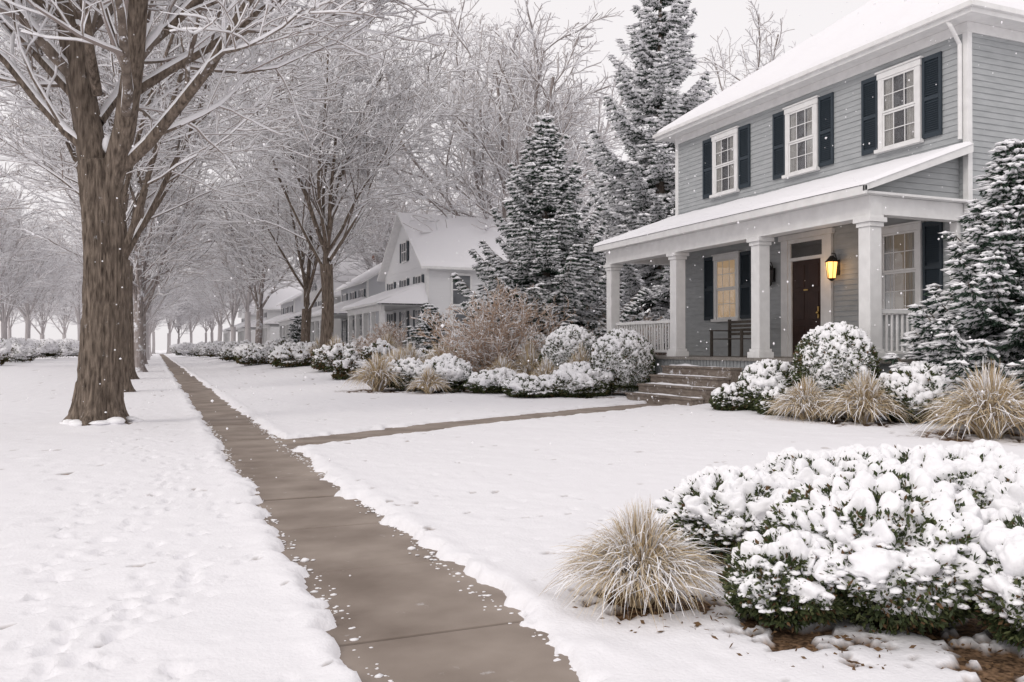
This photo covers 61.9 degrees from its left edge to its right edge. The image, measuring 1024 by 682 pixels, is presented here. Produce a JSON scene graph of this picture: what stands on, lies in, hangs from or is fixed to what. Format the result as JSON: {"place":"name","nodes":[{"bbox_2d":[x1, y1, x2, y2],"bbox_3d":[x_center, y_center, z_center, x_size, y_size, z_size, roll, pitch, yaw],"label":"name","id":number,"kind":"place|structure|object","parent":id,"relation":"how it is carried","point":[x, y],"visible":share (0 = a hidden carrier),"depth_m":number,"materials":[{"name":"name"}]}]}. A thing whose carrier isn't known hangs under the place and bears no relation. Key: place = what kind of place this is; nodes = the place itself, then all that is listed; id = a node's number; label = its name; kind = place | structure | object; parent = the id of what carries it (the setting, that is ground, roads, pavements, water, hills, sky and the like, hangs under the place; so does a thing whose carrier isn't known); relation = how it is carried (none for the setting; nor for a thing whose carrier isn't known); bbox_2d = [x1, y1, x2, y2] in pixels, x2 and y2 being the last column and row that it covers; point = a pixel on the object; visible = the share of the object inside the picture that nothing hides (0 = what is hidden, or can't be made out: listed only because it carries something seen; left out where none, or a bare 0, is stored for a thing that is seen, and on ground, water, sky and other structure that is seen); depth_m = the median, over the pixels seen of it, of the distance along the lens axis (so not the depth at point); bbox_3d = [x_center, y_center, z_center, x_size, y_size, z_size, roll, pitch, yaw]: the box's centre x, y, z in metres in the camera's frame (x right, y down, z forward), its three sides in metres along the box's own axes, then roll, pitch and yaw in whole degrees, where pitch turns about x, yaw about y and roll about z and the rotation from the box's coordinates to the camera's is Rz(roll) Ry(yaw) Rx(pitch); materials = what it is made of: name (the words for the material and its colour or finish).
{"place":"outdoors","nodes":[
{"label":"outdoors","id":0,"kind":"place"},
{"bbox_2d":[236,281,302,327],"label":"roof snow","id":1,"kind":"structure","parent":0,"point":[274,299],"depth_m":97.02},
{"bbox_2d":[275,259,378,321],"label":"roof snow","id":2,"kind":"structure","parent":0,"point":[352,271],"depth_m":71.27,"materials":[{"name":"snow"}]},
{"bbox_2d":[311,263,381,314],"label":"roof snow","id":3,"kind":"structure","parent":0,"point":[367,274],"depth_m":58.75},
{"bbox_2d":[160,354,579,681],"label":"sidewalk","id":4,"kind":"structure","parent":0,"point":[419,618],"depth_m":4.62,"materials":[{"name":"concrete"}]},
{"bbox_2d":[205,420,575,681],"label":"snow crumbs","id":5,"kind":"object","parent":4,"relation":"on","point":[379,675],"visible":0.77,"depth_m":5.21,"materials":[{"name":"white"}]},
{"bbox_2d":[340,349,409,391],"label":"fountain grass","id":6,"kind":"object","parent":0,"point":[375,376],"depth_m":24.66,"materials":[{"name":"beige"}]},
{"bbox_2d":[405,365,451,393],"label":"fountain grass","id":7,"kind":"object","parent":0,"point":[429,379],"depth_m":23.46,"materials":[{"name":"beige"}]},
{"bbox_2d":[0,0,869,349],"label":"sky","id":8,"kind":"structure","parent":0,"point":[712,17],"materials":[{"name":"white"}]},
{"bbox_2d":[342,212,531,308],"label":"roof snow","id":9,"kind":"structure","parent":0,"point":[460,235],"depth_m":46.48,"materials":[{"name":"snow"}]},
{"bbox_2d":[0,0,1016,575],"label":"falling snow","id":10,"kind":"structure","parent":0,"point":[492,224],"depth_m":11.02,"materials":[{"name":"snow"}]},
{"bbox_2d":[0,350,1023,681],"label":"snow ground","id":11,"kind":"structure","parent":0,"point":[86,510],"depth_m":6.18,"materials":[{"name":"snow"}]},
{"bbox_2d":[2,337,37,360],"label":"snowy shrub","id":12,"kind":"object","parent":11,"relation":"on","point":[24,342],"visible":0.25,"depth_m":79.56,"materials":[{"name":"snow"}]},
{"bbox_2d":[0,106,43,259],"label":"maple tree","id":13,"kind":"object","parent":11,"relation":"on","point":[13,218],"visible":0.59,"depth_m":51.83,"materials":[{"name":"grey plant"}]},
{"bbox_2d":[7,343,41,361],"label":"snowy shrub","id":14,"kind":"object","parent":11,"relation":"on","point":[20,353],"visible":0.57,"depth_m":72.46,"materials":[{"name":"snow"}]},
{"bbox_2d":[0,162,59,306],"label":"maple tree","id":15,"kind":"object","parent":11,"relation":"on","point":[14,249],"visible":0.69,"depth_m":69.14,"materials":[{"name":"grey plant"}]},
{"bbox_2d":[0,197,65,338],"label":"maple tree","id":16,"kind":"object","parent":11,"relation":"on","point":[4,318],"visible":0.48,"depth_m":80.06,"materials":[{"name":"grey plant"}]},
{"bbox_2d":[2,209,81,339],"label":"maple tree","id":17,"kind":"object","parent":11,"relation":"on","point":[28,312],"visible":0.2,"depth_m":94.91,"materials":[{"name":"grey plant"}]},
{"bbox_2d":[3,241,81,357],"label":"maple tree","id":18,"kind":"object","parent":11,"relation":"on","point":[41,322],"visible":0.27,"depth_m":110.56,"materials":[{"name":"grey plant"}]},
{"bbox_2d":[28,338,62,358],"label":"snowy shrub","id":19,"kind":"object","parent":11,"relation":"on","point":[51,348],"visible":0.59,"depth_m":89.15,"materials":[{"name":"snow"}]},
{"bbox_2d":[53,338,79,357],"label":"snowy shrub","id":20,"kind":"object","parent":11,"relation":"on","point":[69,347],"visible":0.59,"depth_m":102.21,"materials":[{"name":"snow"}]},
{"bbox_2d":[37,201,193,359],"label":"maple tree","id":21,"kind":"object","parent":11,"relation":"on","point":[81,280],"visible":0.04,"depth_m":86.34,"materials":[{"name":"grey plant"}]},
{"bbox_2d":[12,100,224,315],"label":"maple tree","id":22,"kind":"object","parent":11,"relation":"on","point":[65,249],"visible":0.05,"depth_m":52.98,"materials":[{"name":"grey plant"}]},
{"bbox_2d":[14,93,237,371],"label":"maple tree","id":23,"kind":"object","parent":11,"relation":"on","point":[146,236],"visible":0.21,"depth_m":44.73,"materials":[{"name":"grey plant"}]},
{"bbox_2d":[73,180,211,324],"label":"maple tree","id":24,"kind":"object","parent":11,"relation":"on","point":[155,299],"visible":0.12,"depth_m":77.69,"materials":[{"name":"grey plant"}]},
{"bbox_2d":[0,0,292,379],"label":"maple tree","id":25,"kind":"object","parent":11,"relation":"on","point":[133,373],"visible":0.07,"depth_m":34.14,"materials":[{"name":"grey plant"}]},
{"bbox_2d":[56,141,246,363],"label":"maple tree","id":26,"kind":"object","parent":11,"relation":"on","point":[146,297],"visible":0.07,"depth_m":66.23,"materials":[{"name":"grey plant"}]},
{"bbox_2d":[133,288,181,356],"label":"maple tree","id":27,"kind":"object","parent":11,"relation":"on","point":[161,319],"visible":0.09,"depth_m":118.22,"materials":[{"name":"grey plant"}]},
{"bbox_2d":[169,342,196,355],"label":"snowy shrub","id":28,"kind":"object","parent":11,"relation":"on","point":[183,348],"visible":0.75,"depth_m":110.83,"materials":[{"name":"snow"}]},
{"bbox_2d":[0,0,381,391],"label":"maple tree","id":29,"kind":"object","parent":11,"relation":"on","point":[112,70],"visible":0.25,"depth_m":23.84,"materials":[{"name":"brown plant"}]},
{"bbox_2d":[203,340,227,357],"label":"snowy shrub","id":30,"kind":"object","parent":11,"relation":"on","point":[213,349],"visible":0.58,"depth_m":82.36,"materials":[{"name":"snow"}]},
{"bbox_2d":[175,227,278,340],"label":"maple tree","id":31,"kind":"object","parent":11,"relation":"on","point":[204,307],"visible":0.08,"depth_m":106.75,"materials":[{"name":"grey plant"}]},
{"bbox_2d":[0,0,465,425],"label":"elm tree","id":32,"kind":"object","parent":11,"relation":"on","point":[106,164],"visible":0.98,"depth_m":13.50,"materials":[{"name":"brown plant"}]},
{"bbox_2d":[184,208,283,341],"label":"maple tree","id":33,"kind":"object","parent":11,"relation":"on","point":[235,294],"visible":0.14,"depth_m":92.13,"materials":[{"name":"grey plant"}]},
{"bbox_2d":[186,168,301,341],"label":"maple tree","id":34,"kind":"object","parent":11,"relation":"on","point":[248,300],"visible":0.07,"depth_m":79.43,"materials":[{"name":"grey plant"}]},
{"bbox_2d":[231,342,274,357],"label":"snowy shrub","id":35,"kind":"object","parent":11,"relation":"on","point":[237,351],"visible":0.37,"depth_m":57.04,"materials":[{"name":"snow"}]},
{"bbox_2d":[236,347,271,365],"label":"snowy shrub","id":36,"kind":"object","parent":11,"relation":"on","point":[249,356],"visible":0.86,"depth_m":50.30,"materials":[{"name":"snow"}]},
{"bbox_2d":[183,137,357,343],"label":"maple tree","id":37,"kind":"object","parent":11,"relation":"on","point":[231,230],"visible":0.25,"depth_m":66.86,"materials":[{"name":"grey plant"}]},
{"bbox_2d":[263,310,280,340],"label":"walls","id":38,"kind":"structure","parent":11,"relation":"on","point":[272,314],"depth_m":95.15,"materials":[{"name":"white"}]},
{"bbox_2d":[268,347,313,366],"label":"snowy shrub","id":39,"kind":"object","parent":11,"relation":"on","point":[288,357],"visible":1,"depth_m":42.31,"materials":[{"name":"snow"}]},
{"bbox_2d":[283,315,301,342],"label":"spruce tree","id":40,"kind":"object","parent":11,"relation":"on","point":[296,336],"visible":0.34,"depth_m":64.47,"materials":[{"name":"green plant"}]},
{"bbox_2d":[191,77,426,342],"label":"maple tree","id":41,"kind":"object","parent":11,"relation":"on","point":[301,263],"visible":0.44,"depth_m":54.65,"materials":[{"name":"grey plant"}]},
{"bbox_2d":[310,287,340,338],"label":"walls","id":42,"kind":"structure","parent":11,"relation":"on","point":[337,326],"depth_m":68.96,"materials":[{"name":"white"}]},
{"bbox_2d":[310,343,358,371],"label":"snowy shrub","id":43,"kind":"object","parent":11,"relation":"on","point":[324,357],"visible":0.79,"depth_m":35.25,"materials":[{"name":"snow"}]},
{"bbox_2d":[310,280,368,341],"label":"white trim","id":44,"kind":"structure","parent":11,"relation":"on","point":[314,325],"depth_m":61.14,"materials":[{"name":"paint"}]},
{"bbox_2d":[180,0,503,347],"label":"maple tree","id":45,"kind":"object","parent":11,"relation":"on","point":[338,109],"visible":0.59,"depth_m":41.79,"materials":[{"name":"grey plant"}]},
{"bbox_2d":[331,355,367,379],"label":"snowy shrub","id":46,"kind":"object","parent":11,"relation":"on","point":[341,369],"visible":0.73,"depth_m":30.62,"materials":[{"name":"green plant"}]},
{"bbox_2d":[341,274,384,335],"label":"walls","id":47,"kind":"structure","parent":11,"relation":"on","point":[376,287],"depth_m":57.01,"materials":[{"name":"grey"}]},
{"bbox_2d":[357,338,398,361],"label":"snowy shrub","id":48,"kind":"object","parent":11,"relation":"on","point":[382,347],"visible":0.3,"depth_m":33.14,"materials":[{"name":"snow"}]},
{"bbox_2d":[348,321,409,353],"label":"bare dogwood shrub","id":49,"kind":"object","parent":11,"relation":"on","point":[379,335],"visible":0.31,"depth_m":37.23,"materials":[{"name":"beige plant"}]},
{"bbox_2d":[385,357,422,389],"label":"juniper shrub","id":50,"kind":"object","parent":11,"relation":"on","point":[408,365],"visible":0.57,"depth_m":24.86,"materials":[{"name":"green plant"}]},
{"bbox_2d":[0,0,810,353],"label":"distant trees","id":51,"kind":"object","parent":11,"relation":"on","point":[194,316],"visible":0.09,"depth_m":66.44,"materials":[{"name":"grey plant"}]},
{"bbox_2d":[402,302,456,349],"bbox_3d":[-3.382,0.057,34.785,2.603,3.332,2.604,0,-1,-39],"label":"spruce tree","id":52,"kind":"object","parent":11,"relation":"on","point":[426,327],"visible":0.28,"depth_m":34.66,"materials":[{"name":"green plant"}]},
{"bbox_2d":[345,240,522,344],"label":"white trim","id":53,"kind":"structure","parent":11,"relation":"on","point":[382,309],"depth_m":46.61,"materials":[{"name":"paint"}]},
{"bbox_2d":[387,241,423,340],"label":"shutters","id":54,"kind":"object","parent":53,"relation":"attached to","point":[407,256],"visible":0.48,"depth_m":47.47,"materials":[{"name":"grey wood"}]},
{"bbox_2d":[340,213,517,310],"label":"roof","id":55,"kind":"structure","parent":53,"relation":"on","point":[393,238],"depth_m":49.12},
{"bbox_2d":[389,243,523,339],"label":"windows","id":56,"kind":"structure","parent":53,"relation":"attached to","point":[458,298],"depth_m":45.01,"materials":[{"name":"glass"}]},
{"bbox_2d":[409,353,472,391],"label":"juniper shrub","id":57,"kind":"object","parent":11,"relation":"on","point":[444,365],"visible":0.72,"depth_m":24.14,"materials":[{"name":"green plant"}]},
{"bbox_2d":[386,226,516,348],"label":"walls","id":58,"kind":"structure","parent":11,"relation":"on","point":[439,281],"depth_m":45.36,"materials":[{"name":"white"}]},
{"bbox_2d":[299,0,623,232],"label":"maple tree","id":59,"kind":"object","parent":11,"relation":"on","point":[464,142],"visible":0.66,"depth_m":50.08,"materials":[{"name":"grey plant"}]},
{"bbox_2d":[276,403,661,444],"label":"front walkway","id":60,"kind":"structure","parent":11,"relation":"on","point":[317,440],"depth_m":14.18,"materials":[{"name":"concrete"}]},
{"bbox_2d":[461,367,515,392],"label":"juniper shrub","id":61,"kind":"object","parent":11,"relation":"on","point":[483,381],"visible":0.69,"depth_m":23.36,"materials":[{"name":"green plant"}]},
{"bbox_2d":[410,277,577,372],"bbox_3d":[-0.535,-0.246,27.044,5.203,3.569,5.235,0,0,-23],"label":"bare dogwood shrub","id":62,"kind":"object","parent":11,"relation":"on","point":[501,341],"visible":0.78,"depth_m":26.35,"materials":[{"name":"beige plant"}]},
{"bbox_2d":[509,339,540,375],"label":"fountain grass","id":63,"kind":"object","parent":11,"relation":"on","point":[531,355],"depth_m":25.40,"materials":[{"name":"beige"}]},
{"bbox_2d":[508,331,545,364],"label":"boxwood shrub","id":64,"kind":"object","parent":11,"relation":"on","point":[537,339],"visible":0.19,"depth_m":26.58,"materials":[{"name":"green plant"}]},
{"bbox_2d":[499,372,561,397],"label":"juniper shrub","id":65,"kind":"object","parent":11,"relation":"on","point":[521,385],"visible":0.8,"depth_m":21.40,"materials":[{"name":"green plant"}]},
{"bbox_2d":[451,113,646,369],"bbox_3d":[1.344,-2.989,30.187,6.428,10.301,7.743,0,-1,26],"label":"spruce tree","id":66,"kind":"object","parent":11,"relation":"on","point":[560,279],"visible":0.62,"depth_m":29.46,"materials":[{"name":"green plant"}]},
{"bbox_2d":[539,324,597,369],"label":"boxwood shrub","id":67,"kind":"object","parent":11,"relation":"on","point":[561,344],"visible":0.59,"depth_m":24.30,"materials":[{"name":"green plant"}]},
{"bbox_2d":[548,361,615,397],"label":"juniper shrub","id":68,"kind":"object","parent":11,"relation":"on","point":[577,379],"visible":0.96,"depth_m":21.23,"materials":[{"name":"green plant"}]},
{"bbox_2d":[576,299,667,353],"bbox_3d":[3.834,-0.076,31.016,3.683,3.106,4.235,0,0,0],"label":"bare dogwood shrub","id":69,"kind":"object","parent":11,"relation":"on","point":[646,318],"visible":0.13,"depth_m":30.64,"materials":[{"name":"beige plant"}]},
{"bbox_2d":[590,328,655,391],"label":"boxwood shrub","id":70,"kind":"object","parent":11,"relation":"on","point":[612,350],"visible":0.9,"depth_m":21.43,"materials":[{"name":"green plant"}]},
{"bbox_2d":[539,497,739,628],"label":"fountain grass","id":71,"kind":"object","parent":11,"relation":"on","point":[636,560],"depth_m":4.12,"materials":[{"name":"beige"}]},
{"bbox_2d":[577,0,716,354],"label":"spruce tree","id":72,"kind":"object","parent":11,"relation":"on","point":[665,75],"visible":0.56,"depth_m":34.51,"materials":[{"name":"green plant"}]},
{"bbox_2d":[625,365,742,405],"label":"porch steps","id":73,"kind":"structure","parent":11,"relation":"on","point":[716,381],"depth_m":19.33,"materials":[{"name":"brown stone"}]},
{"bbox_2d":[617,309,930,397],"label":"step snow","id":74,"kind":"structure","parent":73,"relation":"on","point":[663,383],"depth_m":19.78,"materials":[{"name":"snow"}]},
{"bbox_2d":[645,465,782,563],"bbox_3d":[1.395,1.052,5.314,1.058,0.550,1.031,0,-1,32],"label":"boxwood shrub","id":75,"kind":"object","parent":11,"relation":"on","point":[724,507],"visible":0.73,"depth_m":5.04,"materials":[{"name":"green plant"}]},
{"bbox_2d":[708,382,745,410],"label":"boxwood shrub","id":76,"kind":"object","parent":11,"relation":"on","point":[725,397],"visible":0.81,"depth_m":16.59,"materials":[{"name":"green plant"}]},
{"bbox_2d":[617,359,910,391],"bbox_3d":[5.731,1.012,20.628,2.500,1.108,9.950,0,0,-23],"label":"porch skirt","id":77,"kind":"object","parent":11,"relation":"on","point":[886,368],"visible":0.19,"depth_m":20.09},
{"bbox_2d":[655,355,920,363],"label":"porch deck","id":78,"kind":"structure","parent":77,"relation":"on","point":[732,358],"depth_m":19.46,"materials":[{"name":"wood"}]},
{"bbox_2d":[709,319,750,356],"bbox_3d":[5.554,-0.085,21.240,0.640,0.950,1.280,0,0,-23],"label":"porch bench","id":79,"kind":"object","parent":78,"relation":"on","point":[741,333],"visible":0.72,"depth_m":21.56,"materials":[{"name":"black metal"}]},
{"bbox_2d":[736,359,794,410],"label":"boxwood shrub","id":80,"kind":"object","parent":11,"relation":"on","point":[755,379],"visible":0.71,"depth_m":16.20,"materials":[{"name":"green plant"}]},
{"bbox_2d":[753,386,792,415],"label":"boxwood shrub","id":81,"kind":"object","parent":11,"relation":"on","point":[772,393],"visible":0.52,"depth_m":15.52,"materials":[{"name":"green plant"}]},
{"bbox_2d":[716,527,853,633],"bbox_3d":[1.277,1.085,3.985,0.625,0.460,0.599,0,0,9],"label":"boxwood shrub","id":82,"kind":"object","parent":11,"relation":"on","point":[769,585],"visible":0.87,"depth_m":3.80,"materials":[{"name":"green plant"}]},
{"bbox_2d":[573,557,1023,681],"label":"mulch chips","id":83,"kind":"object","parent":11,"relation":"on","point":[836,636],"visible":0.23,"depth_m":3.78,"materials":[{"name":"brown plant"}]},
{"bbox_2d":[756,374,849,422],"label":"fountain grass","id":84,"kind":"object","parent":11,"relation":"on","point":[803,395],"depth_m":14.53,"materials":[{"name":"beige"}]},
{"bbox_2d":[754,444,912,489],"bbox_3d":[2.150,1.010,5.702,1.326,0.619,1.332,0,0,8],"label":"boxwood shrub","id":85,"kind":"object","parent":11,"relation":"on","point":[792,467],"visible":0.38,"depth_m":5.45,"materials":[{"name":"white plant"}]},
{"bbox_2d":[790,321,881,397],"bbox_3d":[5.765,0.462,15.171,1.586,1.642,1.590,0,0,-23],"label":"boxwood shrub","id":86,"kind":"object","parent":11,"relation":"on","point":[835,341],"visible":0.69,"depth_m":14.72,"materials":[{"name":"green plant"}]},
{"bbox_2d":[678,33,1023,358],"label":"walls","id":87,"kind":"structure","parent":11,"relation":"on","point":[998,105],"depth_m":19.19,"materials":[{"name":"wood"}]},
{"bbox_2d":[792,258,820,352],"bbox_3d":[7.094,-0.798,20.535,0.032,2.305,0.996,0,0,-23],"label":"front door","id":88,"kind":"structure","parent":87,"relation":"attached to","point":[806,275],"depth_m":20.57,"materials":[{"name":"brown paint"}]},
{"bbox_2d":[593,0,1023,359],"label":"white trim","id":89,"kind":"structure","parent":87,"relation":"on","point":[863,209],"depth_m":18.45,"materials":[{"name":"paint"}]},
{"bbox_2d":[599,185,860,245],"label":"roof shingles","id":90,"kind":"object","parent":89,"relation":"on","point":[742,212],"visible":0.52,"depth_m":18.60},
{"bbox_2d":[593,0,1023,246],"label":"roof snow","id":91,"kind":"structure","parent":90,"relation":"on","point":[845,34],"depth_m":20.12,"materials":[{"name":"snow"}]},
{"bbox_2d":[716,70,914,316],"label":"window panes","id":92,"kind":"structure","parent":87,"relation":"in","point":[808,248],"depth_m":18.32,"materials":[{"name":"glass"}]},
{"bbox_2d":[702,51,942,320],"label":"shutters","id":93,"kind":"object","parent":87,"relation":"attached to","point":[932,244],"visible":0.84,"depth_m":19.75,"materials":[{"name":"black wood"}]},
{"bbox_2d":[825,253,839,280],"bbox_3d":[7.336,-1.698,19.559,0.346,0.650,0.281,0,0,-23],"label":"porch lantern lit","id":94,"kind":"object","parent":87,"relation":"attached to","point":[832,263],"visible":1,"depth_m":19.49,"materials":[{"name":"glass"}]},
{"bbox_2d":[759,464,996,635],"bbox_3d":[1.766,0.957,4.096,1.252,0.722,1.144,0,0,-23],"label":"boxwood shrub","id":95,"kind":"object","parent":11,"relation":"on","point":[898,547],"visible":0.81,"depth_m":3.75,"materials":[{"name":"green plant"}]},
{"bbox_2d":[875,361,960,423],"bbox_3d":[6.722,0.846,13.952,1.451,1.046,1.469,0,0,-23],"label":"boxwood shrub","id":96,"kind":"object","parent":11,"relation":"on","point":[912,386],"visible":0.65,"depth_m":13.54,"materials":[{"name":"green plant"}]},
{"bbox_2d":[865,439,1023,493],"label":"boxwood shrub","id":97,"kind":"object","parent":11,"relation":"on","point":[956,465],"visible":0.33,"depth_m":5.46,"materials":[{"name":"white plant"}]},
{"bbox_2d":[881,139,1023,426],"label":"spruce tree","id":98,"kind":"object","parent":11,"relation":"on","point":[990,261],"visible":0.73,"depth_m":13.66,"materials":[{"name":"green plant"}]},
{"bbox_2d":[907,358,1023,442],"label":"fountain grass","id":99,"kind":"object","parent":11,"relation":"on","point":[990,412],"depth_m":11.62,"materials":[{"name":"beige"}]},
{"bbox_2d":[956,463,1023,517],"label":"boxwood shrub","id":100,"kind":"object","parent":11,"relation":"on","point":[999,489],"visible":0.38,"depth_m":4.72,"materials":[{"name":"white plant"}]},
{"bbox_2d":[970,507,1023,651],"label":"boxwood shrub","id":101,"kind":"object","parent":11,"relation":"on","point":[999,609],"visible":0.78,"depth_m":3.53,"materials":[{"name":"green plant"}]},
{"bbox_2d":[529,356,557,376],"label":"fountain grass","id":102,"kind":"object","parent":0,"point":[546,368],"depth_m":22.82,"materials":[{"name":"beige"}]},
{"bbox_2d":[563,342,589,363],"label":"fountain grass","id":103,"kind":"object","parent":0,"point":[579,357],"depth_m":23.38,"materials":[{"name":"beige"}]},
{"bbox_2d":[799,367,921,426],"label":"fountain grass","id":104,"kind":"object","parent":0,"point":[861,401],"depth_m":13.84,"materials":[{"name":"beige"}]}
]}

